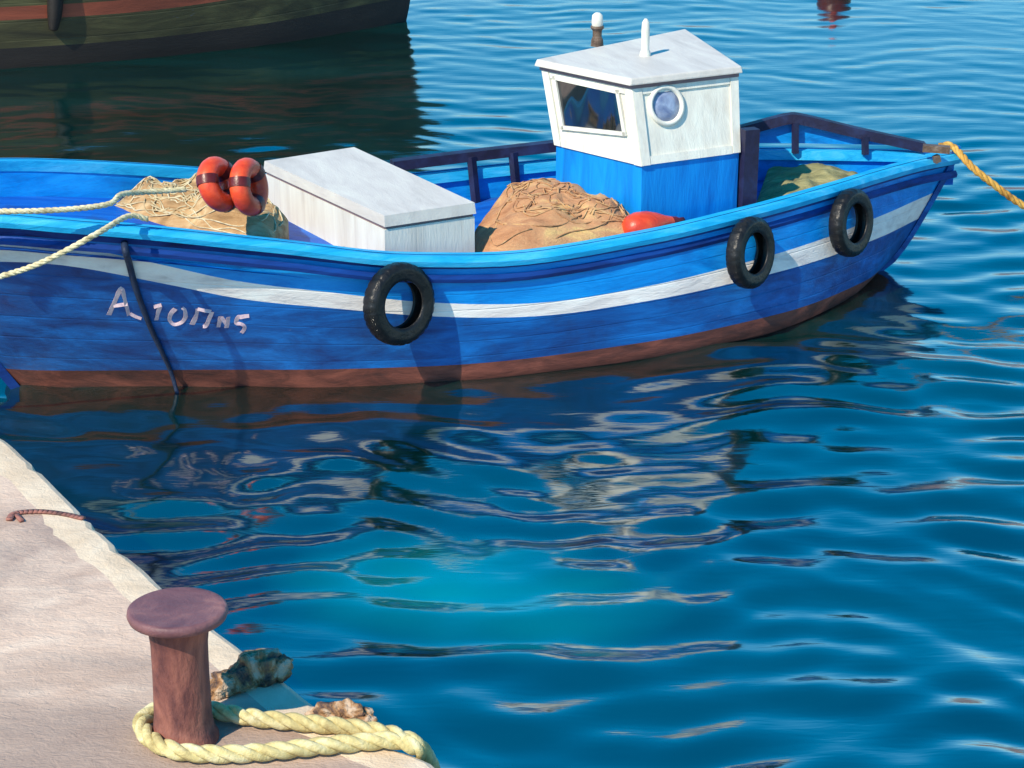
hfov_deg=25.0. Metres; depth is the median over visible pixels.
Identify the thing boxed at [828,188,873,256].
tyre fender
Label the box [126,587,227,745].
bollard
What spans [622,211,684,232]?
buoy
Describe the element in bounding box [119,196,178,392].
hanging line
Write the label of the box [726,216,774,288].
tyre fender
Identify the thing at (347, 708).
rock
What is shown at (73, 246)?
mooring rope
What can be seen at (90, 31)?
dark boat
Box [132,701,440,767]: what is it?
mooring rope
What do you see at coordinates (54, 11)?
rope fender
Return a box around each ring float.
[196,156,235,212]
[228,158,268,216]
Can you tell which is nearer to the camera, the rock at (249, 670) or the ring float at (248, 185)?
the rock at (249, 670)
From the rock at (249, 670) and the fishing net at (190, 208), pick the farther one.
the fishing net at (190, 208)
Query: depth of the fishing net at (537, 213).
18.12 m
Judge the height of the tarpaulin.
0.426 m
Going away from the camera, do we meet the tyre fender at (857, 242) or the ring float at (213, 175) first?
the ring float at (213, 175)
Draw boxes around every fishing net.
[115,173,288,239]
[475,178,629,251]
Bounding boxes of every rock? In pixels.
[210,648,292,700]
[305,698,377,721]
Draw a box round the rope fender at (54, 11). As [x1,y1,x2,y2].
[47,0,62,30]
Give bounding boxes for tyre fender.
[363,262,434,345]
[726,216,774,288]
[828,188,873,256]
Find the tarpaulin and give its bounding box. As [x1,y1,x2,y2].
[757,163,857,202]
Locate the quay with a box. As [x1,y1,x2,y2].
[0,439,433,767]
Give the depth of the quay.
11.11 m
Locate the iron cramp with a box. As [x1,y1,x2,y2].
[6,509,85,521]
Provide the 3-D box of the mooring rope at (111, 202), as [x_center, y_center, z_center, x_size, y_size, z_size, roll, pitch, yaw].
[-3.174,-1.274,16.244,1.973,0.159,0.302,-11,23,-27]
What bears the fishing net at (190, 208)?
on the fishing boat at (646, 122)
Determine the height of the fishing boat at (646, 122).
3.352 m
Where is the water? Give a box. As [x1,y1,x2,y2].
[0,0,1023,767]
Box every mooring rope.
[0,187,186,213]
[0,213,148,278]
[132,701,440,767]
[938,141,1023,208]
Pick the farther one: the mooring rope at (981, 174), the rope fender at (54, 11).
the rope fender at (54, 11)
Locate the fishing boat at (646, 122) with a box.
[0,12,960,388]
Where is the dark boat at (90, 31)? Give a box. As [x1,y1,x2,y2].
[0,0,409,68]
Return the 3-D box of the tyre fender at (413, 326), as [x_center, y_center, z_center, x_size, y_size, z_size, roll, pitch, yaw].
[-0.838,-0.594,17.140,0.623,0.623,0.141,-17,20,-39]
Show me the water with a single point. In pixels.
(800, 544)
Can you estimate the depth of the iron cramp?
12.74 m

